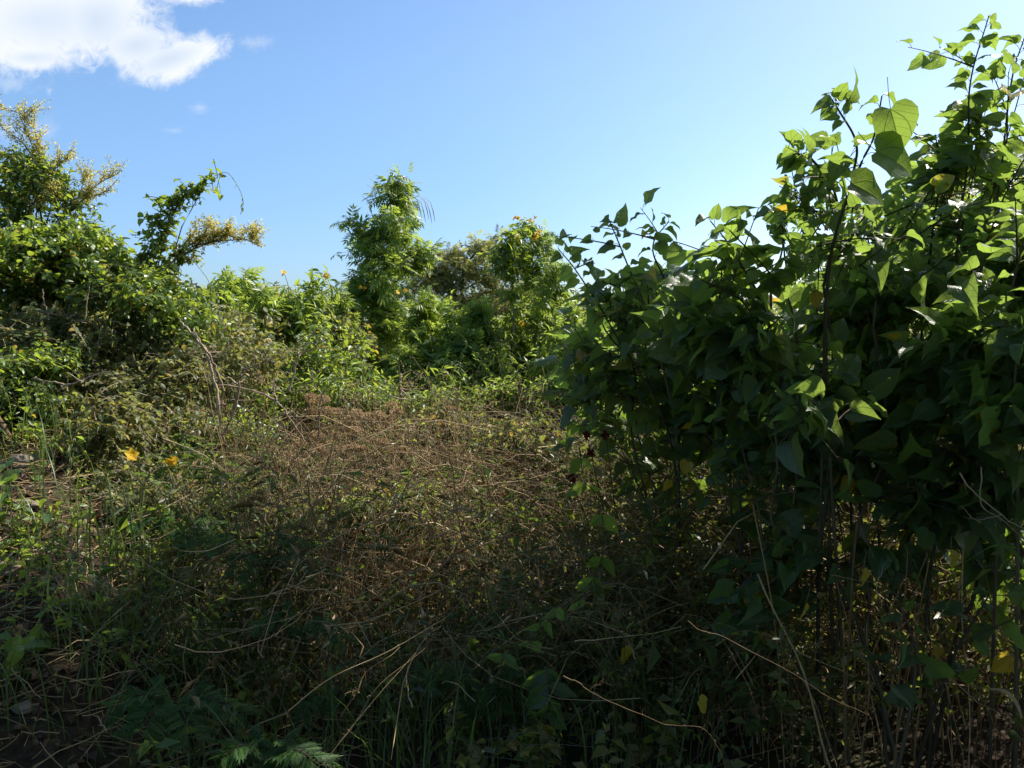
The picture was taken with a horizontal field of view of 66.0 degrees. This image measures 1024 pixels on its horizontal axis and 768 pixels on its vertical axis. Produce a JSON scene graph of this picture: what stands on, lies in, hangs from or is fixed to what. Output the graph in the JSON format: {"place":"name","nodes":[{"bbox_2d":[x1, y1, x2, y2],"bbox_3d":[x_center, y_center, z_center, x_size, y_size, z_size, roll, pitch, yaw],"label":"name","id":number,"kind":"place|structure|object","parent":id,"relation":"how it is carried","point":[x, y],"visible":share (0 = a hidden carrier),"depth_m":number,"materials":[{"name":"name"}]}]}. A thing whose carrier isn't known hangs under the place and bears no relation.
{"place":"outdoors","nodes":[
{"label":"outdoors","id":0,"kind":"place"},
{"bbox_2d":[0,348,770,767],"bbox_3d":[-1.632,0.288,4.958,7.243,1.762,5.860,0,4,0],"label":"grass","id":1,"kind":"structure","parent":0,"point":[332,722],"depth_m":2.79,"materials":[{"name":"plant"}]},
{"bbox_2d":[0,330,1023,767],"bbox_3d":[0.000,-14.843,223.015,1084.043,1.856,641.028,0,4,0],"label":"ground","id":2,"kind":"structure","parent":0,"point":[18,752],"depth_m":2.85,"materials":[{"name":"soil"}]},
{"bbox_2d":[0,458,24,542],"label":"leafy plant","id":3,"kind":"object","parent":2,"relation":"on","point":[8,476],"visible":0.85,"depth_m":3.41,"materials":[{"name":"green plant"}]},
{"bbox_2d":[0,355,29,678],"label":"side weeds","id":4,"kind":"object","parent":2,"relation":"on","point":[17,633],"visible":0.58,"depth_m":3.01,"materials":[{"name":"green plant"}]},
{"bbox_2d":[0,453,41,468],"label":"stone","id":5,"kind":"object","parent":2,"relation":"on","point":[23,458],"visible":0.64,"depth_m":4.03,"materials":[{"name":"stone"}]},
{"bbox_2d":[0,624,55,691],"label":"leafy plant","id":6,"kind":"object","parent":2,"relation":"on","point":[19,653],"visible":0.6,"depth_m":2.65,"materials":[{"name":"green plant"}]},
{"bbox_2d":[0,365,85,441],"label":"vine bush","id":7,"kind":"object","parent":2,"relation":"on","point":[16,392],"visible":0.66,"depth_m":4.47,"materials":[{"name":"green plant"}]},
{"bbox_2d":[0,334,106,414],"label":"vine bush","id":8,"kind":"object","parent":2,"relation":"on","point":[41,359],"visible":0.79,"depth_m":4.59,"materials":[{"name":"green plant"}]},
{"bbox_2d":[0,94,128,312],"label":"plumed plant","id":9,"kind":"object","parent":2,"relation":"on","point":[39,183],"visible":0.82,"depth_m":6.16,"materials":[{"name":"green plant"}]},
{"bbox_2d":[0,208,136,373],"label":"vine bush","id":10,"kind":"object","parent":2,"relation":"on","point":[49,259],"visible":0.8,"depth_m":5.32,"materials":[{"name":"green plant"}]},
{"bbox_2d":[0,298,158,391],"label":"vine bush","id":11,"kind":"object","parent":2,"relation":"on","point":[113,340],"visible":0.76,"depth_m":4.99,"materials":[{"name":"green plant"}]},
{"bbox_2d":[25,365,141,437],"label":"vine bush","id":12,"kind":"object","parent":2,"relation":"on","point":[75,402],"visible":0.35,"depth_m":4.61,"materials":[{"name":"green plant"}]},
{"bbox_2d":[0,579,201,759],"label":"grass clump","id":13,"kind":"object","parent":2,"relation":"on","point":[87,680],"visible":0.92,"depth_m":2.59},
{"bbox_2d":[44,391,172,498],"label":"vine bush","id":14,"kind":"object","parent":2,"relation":"on","point":[114,428],"visible":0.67,"depth_m":4.30,"materials":[{"name":"green plant"}]},
{"bbox_2d":[66,463,188,634],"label":"grass clump","id":15,"kind":"object","parent":2,"relation":"on","point":[143,536],"visible":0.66,"depth_m":3.45,"materials":[{"name":"plant"}]},
{"bbox_2d":[57,422,200,548],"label":"vine bush","id":16,"kind":"object","parent":2,"relation":"on","point":[127,479],"visible":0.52,"depth_m":4.09,"materials":[{"name":"green plant"}]},
{"bbox_2d":[3,522,258,694],"bbox_3d":[-1.458,0.904,3.034,0.874,0.621,1.108,-2,4,-24],"label":"grass clump","id":17,"kind":"object","parent":2,"relation":"on","point":[131,620],"visible":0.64,"depth_m":3.00,"materials":[{"name":"plant"}]},
{"bbox_2d":[0,355,275,767],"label":"leaf litter","id":18,"kind":"object","parent":2,"relation":"on","point":[54,710],"visible":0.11,"depth_m":2.88,"materials":[{"name":"plant"}]},
{"bbox_2d":[66,346,218,475],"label":"vine bush","id":19,"kind":"object","parent":2,"relation":"on","point":[125,382],"visible":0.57,"depth_m":4.79,"materials":[{"name":"green plant"}]},
{"bbox_2d":[53,256,238,449],"bbox_3d":[-2.497,-0.075,5.365,1.041,1.665,1.286,-4,6,-44],"label":"vine bush","id":20,"kind":"object","parent":2,"relation":"on","point":[149,297],"visible":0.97,"depth_m":5.15,"materials":[{"name":"green plant"}]},
{"bbox_2d":[126,510,233,598],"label":"ferny plant","id":21,"kind":"object","parent":2,"relation":"on","point":[161,521],"visible":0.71,"depth_m":3.55,"materials":[{"name":"green plant"}]},
{"bbox_2d":[75,557,289,695],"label":"grass clump","id":22,"kind":"object","parent":2,"relation":"on","point":[175,631],"visible":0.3,"depth_m":3.22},
{"bbox_2d":[122,159,243,361],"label":"climbing vine","id":23,"kind":"object","parent":2,"relation":"on","point":[158,246],"visible":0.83,"depth_m":5.57,"materials":[{"name":"green plant"}]},
{"bbox_2d":[101,673,266,762],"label":"ferny plant","id":24,"kind":"object","parent":2,"relation":"on","point":[166,711],"visible":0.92,"depth_m":2.38,"materials":[{"name":"green plant"}]},
{"bbox_2d":[0,377,385,767],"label":"fallen twigs","id":25,"kind":"object","parent":2,"relation":"on","point":[76,651],"visible":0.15,"depth_m":2.91,"materials":[{"name":"plant"}]},
{"bbox_2d":[154,213,270,419],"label":"plumed plant","id":26,"kind":"object","parent":2,"relation":"on","point":[212,236],"visible":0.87,"depth_m":5.78,"materials":[{"name":"green plant"}]},
{"bbox_2d":[192,328,232,435],"bbox_3d":[-1.630,-0.013,4.297,0.199,0.585,0.125,0,4,0],"label":"dead stick","id":27,"kind":"object","parent":2,"relation":"on","point":[215,368],"visible":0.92,"depth_m":4.26,"materials":[{"name":"brown wood"}]},
{"bbox_2d":[0,350,425,759],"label":"seedlings","id":28,"kind":"object","parent":2,"relation":"on","point":[145,746],"visible":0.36,"depth_m":3.22,"materials":[{"name":"green plant"}]},
{"bbox_2d":[141,404,293,506],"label":"vine bush","id":29,"kind":"object","parent":2,"relation":"on","point":[176,440],"visible":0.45,"depth_m":4.79,"materials":[{"name":"green plant"}]},
{"bbox_2d":[132,294,304,471],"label":"vine bush","id":30,"kind":"object","parent":2,"relation":"on","point":[229,363],"visible":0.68,"depth_m":5.36,"materials":[{"name":"green plant"}]},
{"bbox_2d":[198,276,247,417],"bbox_3d":[-2.610,-0.048,7.015,0.519,1.845,0.749,0,4,0],"label":"sapling","id":31,"kind":"object","parent":2,"relation":"on","point":[227,298],"visible":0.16,"depth_m":6.96,"materials":[{"name":"green plant"}]},
{"bbox_2d":[200,265,277,391],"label":"bush","id":32,"kind":"object","parent":2,"relation":"on","point":[244,286],"visible":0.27,"depth_m":8.02,"materials":[{"name":"green plant"}]},
{"bbox_2d":[220,354,270,435],"bbox_3d":[-1.414,0.056,4.156,0.235,0.447,0.209,3,5,33],"label":"dead stick","id":33,"kind":"object","parent":2,"relation":"on","point":[236,400],"visible":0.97,"depth_m":4.17,"materials":[{"name":"brown wood"}]},
{"bbox_2d":[164,469,342,589],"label":"bush","id":34,"kind":"object","parent":2,"relation":"on","point":[228,501],"visible":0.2,"depth_m":3.97,"materials":[{"name":"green plant"}]},
{"bbox_2d":[174,523,336,665],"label":"ferny plant","id":35,"kind":"object","parent":2,"relation":"on","point":[282,543],"visible":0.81,"depth_m":3.11,"materials":[{"name":"green plant"}]},
{"bbox_2d":[239,276,286,399],"bbox_3d":[-2.330,-0.107,7.364,0.490,1.809,0.713,0,4,0],"label":"sapling","id":36,"kind":"object","parent":2,"relation":"on","point":[264,296],"visible":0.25,"depth_m":7.32,"materials":[{"name":"green plant"}]},
{"bbox_2d":[204,723,343,767],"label":"ferny plant","id":37,"kind":"object","parent":2,"relation":"on","point":[270,756],"visible":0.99,"depth_m":2.25,"materials":[{"name":"green plant"}]},
{"bbox_2d":[215,327,356,458],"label":"vine bush","id":38,"kind":"object","parent":2,"relation":"on","point":[307,360],"visible":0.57,"depth_m":6.37,"materials":[{"name":"green plant"}]},
{"bbox_2d":[210,302,376,427],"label":"bush","id":39,"kind":"object","parent":2,"relation":"on","point":[290,325],"visible":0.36,"depth_m":7.74,"materials":[{"name":"green plant"}]},
{"bbox_2d":[242,599,356,714],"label":"ferny plant","id":40,"kind":"object","parent":2,"relation":"on","point":[278,617],"visible":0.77,"depth_m":2.85,"materials":[{"name":"green plant"}]},
{"bbox_2d":[270,264,346,422],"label":"bush","id":41,"kind":"object","parent":2,"relation":"on","point":[301,313],"visible":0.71,"depth_m":7.79,"materials":[{"name":"green plant"}]},
{"bbox_2d":[288,687,339,759],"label":"ferny plant","id":42,"kind":"object","parent":2,"relation":"on","point":[314,702],"visible":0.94,"depth_m":2.57,"materials":[{"name":"green plant"}]},
{"bbox_2d":[302,392,342,489],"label":"dried weed","id":43,"kind":"object","parent":2,"relation":"on","point":[316,401],"visible":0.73,"depth_m":5.20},
{"bbox_2d":[298,348,349,440],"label":"sapling","id":44,"kind":"object","parent":2,"relation":"on","point":[333,378],"visible":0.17,"depth_m":6.74,"materials":[{"name":"green plant"}]},
{"bbox_2d":[301,426,360,532],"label":"dried weed","id":45,"kind":"object","parent":2,"relation":"on","point":[344,445],"visible":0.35,"depth_m":4.88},
{"bbox_2d":[263,367,429,465],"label":"bush","id":46,"kind":"object","parent":2,"relation":"on","point":[337,388],"visible":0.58,"depth_m":6.07,"materials":[{"name":"green plant"}]},
{"bbox_2d":[325,280,368,421],"bbox_3d":[-1.890,-0.225,8.618,0.661,1.823,0.794,0,4,0],"label":"sapling","id":47,"kind":"object","parent":2,"relation":"on","point":[344,303],"visible":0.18,"depth_m":8.49,"materials":[{"name":"green plant"}]},
{"bbox_2d":[309,321,398,425],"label":"bush","id":48,"kind":"object","parent":2,"relation":"on","point":[359,350],"visible":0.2,"depth_m":7.66,"materials":[{"name":"green plant"}]},
{"bbox_2d":[342,358,386,423],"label":"sapling","id":49,"kind":"object","parent":2,"relation":"on","point":[367,371],"visible":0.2,"depth_m":7.11,"materials":[{"name":"green plant"}]},
{"bbox_2d":[331,438,408,489],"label":"dried weed","id":50,"kind":"object","parent":2,"relation":"on","point":[379,443],"visible":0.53,"depth_m":4.58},
{"bbox_2d":[289,470,471,599],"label":"bush","id":51,"kind":"object","parent":2,"relation":"on","point":[377,502],"visible":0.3,"depth_m":3.87,"materials":[{"name":"green plant"}]},
{"bbox_2d":[363,401,403,478],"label":"dried weed","id":52,"kind":"object","parent":2,"relation":"on","point":[397,411],"visible":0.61,"depth_m":5.38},
{"bbox_2d":[144,338,628,690],"bbox_3d":[-0.577,0.462,4.491,3.387,1.485,2.875,0,4,0],"label":"standing straw","id":53,"kind":"object","parent":2,"relation":"on","point":[354,468],"visible":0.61,"depth_m":3.73,"materials":[{"name":"plant"}]},
{"bbox_2d":[329,160,445,387],"bbox_3d":[-1.516,-1.056,9.420,1.405,3.286,1.616,1,4,18],"label":"tree","id":54,"kind":"object","parent":2,"relation":"on","point":[388,241],"visible":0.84,"depth_m":9.28,"materials":[{"name":"green plant"}]},
{"bbox_2d":[380,340,434,419],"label":"sapling","id":55,"kind":"object","parent":2,"relation":"on","point":[407,358],"visible":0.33,"depth_m":7.93,"materials":[{"name":"green plant"}]},
{"bbox_2d":[68,380,769,740],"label":"leafy weeds","id":56,"kind":"object","parent":2,"relation":"on","point":[338,568],"visible":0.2,"depth_m":3.47,"materials":[{"name":"green plant"}]},
{"bbox_2d":[396,286,452,384],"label":"bush","id":57,"kind":"object","parent":2,"relation":"on","point":[428,341],"visible":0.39,"depth_m":8.52,"materials":[{"name":"green plant"}]},
{"bbox_2d":[398,285,454,349],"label":"sapling","id":58,"kind":"object","parent":2,"relation":"on","point":[424,302],"visible":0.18,"depth_m":8.67,"materials":[{"name":"green plant"}]},
{"bbox_2d":[370,390,490,499],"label":"bush","id":59,"kind":"object","parent":2,"relation":"on","point":[463,419],"visible":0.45,"depth_m":5.44,"materials":[{"name":"brown plant"}]},
{"bbox_2d":[347,223,544,350],"bbox_3d":[-0.938,-1.242,12.786,3.840,2.812,2.134,0,4,0],"label":"feathery tree","id":60,"kind":"object","parent":2,"relation":"on","point":[443,277],"visible":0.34,"depth_m":12.83,"materials":[{"name":"green plant"}]},
{"bbox_2d":[432,289,467,363],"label":"sapling","id":61,"kind":"object","parent":2,"relation":"on","point":[448,311],"visible":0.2,"depth_m":8.29,"materials":[{"name":"green plant"}]},
{"bbox_2d":[413,303,497,428],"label":"bush","id":62,"kind":"object","parent":2,"relation":"on","point":[452,354],"visible":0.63,"depth_m":7.95,"materials":[{"name":"green plant"}]},
{"bbox_2d":[381,299,533,423],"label":"bush","id":63,"kind":"object","parent":2,"relation":"on","point":[463,380],"visible":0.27,"depth_m":7.58,"materials":[{"name":"green plant"}]},
{"bbox_2d":[0,364,938,738],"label":"dry weeds","id":64,"kind":"object","parent":2,"relation":"on","point":[244,504],"visible":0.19,"depth_m":3.33,"materials":[{"name":"plant"}]},
{"bbox_2d":[408,656,530,735],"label":"ferny plant","id":65,"kind":"object","parent":2,"relation":"on","point":[488,692],"visible":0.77,"depth_m":2.65,"materials":[{"name":"green plant"}]},
{"bbox_2d":[15,280,927,353],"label":"distant treeline","id":66,"kind":"object","parent":2,"relation":"on","point":[584,309],"visible":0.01,"depth_m":33.93,"materials":[{"name":"green plant"}]},
{"bbox_2d":[127,486,825,767],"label":"weeds","id":67,"kind":"object","parent":2,"relation":"on","point":[512,742],"visible":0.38,"depth_m":2.63,"materials":[{"name":"green plant"}]},
{"bbox_2d":[460,294,501,424],"bbox_3d":[-0.289,-0.161,8.422,0.719,1.589,0.816,2,5,31],"label":"sapling","id":68,"kind":"object","parent":2,"relation":"on","point":[486,307],"visible":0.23,"depth_m":8.25,"materials":[{"name":"green plant"}]},
{"bbox_2d":[408,370,579,477],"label":"bush","id":69,"kind":"object","parent":2,"relation":"on","point":[499,389],"visible":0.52,"depth_m":6.21,"materials":[{"name":"green plant"}]},
{"bbox_2d":[411,383,579,452],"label":"bush","id":70,"kind":"object","parent":2,"relation":"on","point":[553,415],"visible":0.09,"depth_m":6.67,"materials":[{"name":"green plant"}]},
{"bbox_2d":[483,331,517,416],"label":"sapling","id":71,"kind":"object","parent":2,"relation":"on","point":[500,348],"visible":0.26,"depth_m":7.96,"materials":[{"name":"green plant"}]},
{"bbox_2d":[476,224,531,378],"bbox_3d":[-0.076,-0.522,8.335,0.580,2.322,0.596,-2,5,-28],"label":"tree","id":72,"kind":"object","parent":2,"relation":"on","point":[507,256],"visible":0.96,"depth_m":8.22,"materials":[{"name":"green plant"}]},
{"bbox_2d":[0,379,1023,765],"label":"undergrowth","id":73,"kind":"object","parent":2,"relation":"on","point":[388,657],"visible":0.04,"depth_m":3.12,"materials":[{"name":"green plant"}]},
{"bbox_2d":[493,312,540,398],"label":"bush","id":74,"kind":"object","parent":2,"relation":"on","point":[531,345],"visible":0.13,"depth_m":8.73,"materials":[{"name":"green plant"}]},
{"bbox_2d":[503,293,537,410],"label":"sapling","id":75,"kind":"object","parent":2,"relation":"on","point":[521,314],"visible":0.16,"depth_m":8.73,"materials":[{"name":"green plant"}]},
{"bbox_2d":[447,409,596,535],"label":"bush","id":76,"kind":"object","parent":2,"relation":"on","point":[517,442],"visible":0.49,"depth_m":5.00,"materials":[{"name":"green plant"}]},
{"bbox_2d":[487,215,565,390],"bbox_3d":[0.217,-0.591,8.602,0.783,2.457,0.742,3,5,36],"label":"bell tree","id":77,"kind":"object","parent":2,"relation":"on","point":[538,240],"visible":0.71,"depth_m":8.43,"materials":[{"name":"green plant"}]},
{"bbox_2d":[513,665,577,767],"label":"shrub","id":78,"kind":"object","parent":2,"relation":"on","point":[536,680],"visible":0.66,"depth_m":2.44,"materials":[{"name":"green plant"}]},
{"bbox_2d":[524,257,579,352],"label":"bell tree","id":79,"kind":"object","parent":2,"relation":"on","point":[547,303],"visible":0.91,"depth_m":7.94,"materials":[{"name":"green plant"}]},
{"bbox_2d":[87,370,1023,767],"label":"dry twigs","id":80,"kind":"object","parent":2,"relation":"on","point":[505,594],"visible":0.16,"depth_m":3.06,"materials":[{"name":"plant"}]},
{"bbox_2d":[509,314,619,449],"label":"bush","id":81,"kind":"object","parent":2,"relation":"on","point":[548,341],"visible":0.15,"depth_m":7.02,"materials":[{"name":"green plant"}]},
{"bbox_2d":[110,388,1023,748],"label":"straw","id":82,"kind":"object","parent":2,"relation":"on","point":[438,522],"visible":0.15,"depth_m":3.37,"materials":[{"name":"plant"}]},
{"bbox_2d":[550,296,584,366],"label":"sapling","id":83,"kind":"object","parent":2,"relation":"on","point":[573,315],"visible":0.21,"depth_m":6.68,"materials":[{"name":"green plant"}]},
{"bbox_2d":[565,430,617,653],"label":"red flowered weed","id":84,"kind":"object","parent":2,"relation":"on","point":[604,435],"visible":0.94,"depth_m":3.41,"materials":[{"name":"green plant"}]},
{"bbox_2d":[532,187,699,656],"bbox_3d":[0.513,0.203,3.507,0.843,2.022,1.090,0,4,0],"label":"heart leaved shrub","id":85,"kind":"object","parent":2,"relation":"on","point":[605,381],"visible":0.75,"depth_m":3.35,"materials":[{"name":"green plant"}]},
{"bbox_2d":[545,404,726,669],"bbox_3d":[0.566,0.633,3.422,0.807,1.183,1.543,0,4,0],"label":"heart leaved shrub","id":86,"kind":"object","parent":2,"relation":"on","point":[574,426],"visible":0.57,"depth_m":3.54,"materials":[{"name":"green plant"}]},
{"bbox_2d":[402,362,1023,767],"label":"shaded undergrowth","id":87,"kind":"object","parent":2,"relation":"on","point":[688,652],"visible":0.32,"depth_m":2.80,"materials":[{"name":"green plant"}]},
{"bbox_2d":[487,576,604,670],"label":"hanging vine","id":88,"kind":"object","parent":87,"relation":"hanging from","point":[509,660],"visible":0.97,"depth_m":2.66,"materials":[{"name":"green plant"}]},
{"bbox_2d":[563,448,617,595],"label":"hanging vine","id":89,"kind":"object","parent":87,"relation":"hanging from","point":[608,521],"visible":0.99,"depth_m":2.88,"materials":[{"name":"green plant"}]},
{"bbox_2d":[639,365,881,719],"bbox_3d":[0.985,0.494,3.158,0.904,1.563,1.635,0,4,0],"label":"heart leaved shrub","id":90,"kind":"object","parent":2,"relation":"on","point":[747,449],"visible":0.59,"depth_m":2.89,"materials":[{"name":"green plant"}]},
{"bbox_2d":[631,203,900,728],"bbox_3d":[0.853,0.340,2.848,0.698,1.919,1.087,-3,5,-34],"label":"heart leaved shrub","id":91,"kind":"object","parent":2,"relation":"on","point":[707,326],"visible":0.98,"depth_m":2.66,"materials":[{"name":"green plant"}]},
{"bbox_2d":[752,504,784,767],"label":"dry cane","id":92,"kind":"object","parent":2,"relation":"on","point":[774,627],"visible":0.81,"depth_m":2.48,"materials":[{"name":"plant"}]},
{"bbox_2d":[759,194,820,591],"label":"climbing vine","id":93,"kind":"object","parent":2,"relation":"on","point":[778,237],"visible":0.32,"depth_m":3.62,"materials":[{"name":"green plant"}]},
{"bbox_2d":[757,574,830,767],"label":"dry cane","id":94,"kind":"object","parent":2,"relation":"on","point":[816,720],"visible":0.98,"depth_m":2.34,"materials":[{"name":"plant"}]},
{"bbox_2d":[714,190,943,563],"bbox_3d":[1.890,0.021,4.206,1.934,2.186,1.234,0,4,0],"label":"heart leaved shrub","id":95,"kind":"object","parent":2,"relation":"on","point":[832,355],"depth_m":4.23,"materials":[{"name":"green plant"}]},
{"bbox_2d":[844,522,857,767],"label":"dry cane","id":96,"kind":"object","parent":2,"relation":"on","point":[848,646],"visible":0.99,"depth_m":2.33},
{"bbox_2d":[705,489,1023,767],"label":"heart leaved shrub","id":97,"kind":"object","parent":2,"relation":"on","point":[806,556],"visible":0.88,"depth_m":2.56,"materials":[{"name":"green plant"}]},
{"bbox_2d":[754,65,986,763],"bbox_3d":[1.222,0.135,2.823,1.011,2.370,0.724,-3,5,-37],"label":"heart leaved shrub","id":98,"kind":"object","parent":2,"relation":"on","point":[843,248],"visible":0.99,"depth_m":2.64,"materials":[{"name":"green plant"}]},
{"bbox_2d":[769,384,1023,767],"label":"heart leaved shrub","id":99,"kind":"object","parent":2,"relation":"on","point":[916,457],"visible":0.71,"depth_m":2.51,"materials":[{"name":"green plant"}]},
{"bbox_2d":[780,206,1023,731],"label":"heart leaved shrub","id":100,"kind":"object","parent":2,"relation":"on","point":[895,299],"visible":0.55,"depth_m":2.92,"materials":[{"name":"green plant"}]},
{"bbox_2d":[867,190,1023,767],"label":"heart leaved shrub","id":101,"kind":"object","parent":2,"relation":"on","point":[973,339],"visible":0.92,"depth_m":2.40,"materials":[{"name":"green plant"}]},
{"bbox_2d":[959,467,1023,538],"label":"dead stick","id":102,"kind":"object","parent":101,"relation":"attached to","point":[979,496],"visible":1,"depth_m":2.00,"materials":[{"name":"brown wood"}]},
{"bbox_2d":[868,140,1022,337],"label":"leaved tree","id":103,"kind":"object","parent":2,"relation":"on","point":[970,199],"depth_m":6.41,"materials":[{"name":"green plant"}]},
{"bbox_2d":[882,13,1023,702],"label":"heart leaved shrub","id":104,"kind":"object","parent":2,"relation":"on","point":[980,165],"visible":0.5,"depth_m":3.13,"materials":[{"name":"green plant"}]},
{"bbox_2d":[971,446,1023,751],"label":"side weeds","id":105,"kind":"object","parent":2,"relation":"on","point":[1012,734],"visible":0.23,"depth_m":2.31,"materials":[{"name":"green plant"}]},
{"bbox_2d":[0,0,1023,329],"label":"sky","id":106,"kind":"structure","parent":0,"point":[564,113],"materials":[{"name":"blue"}]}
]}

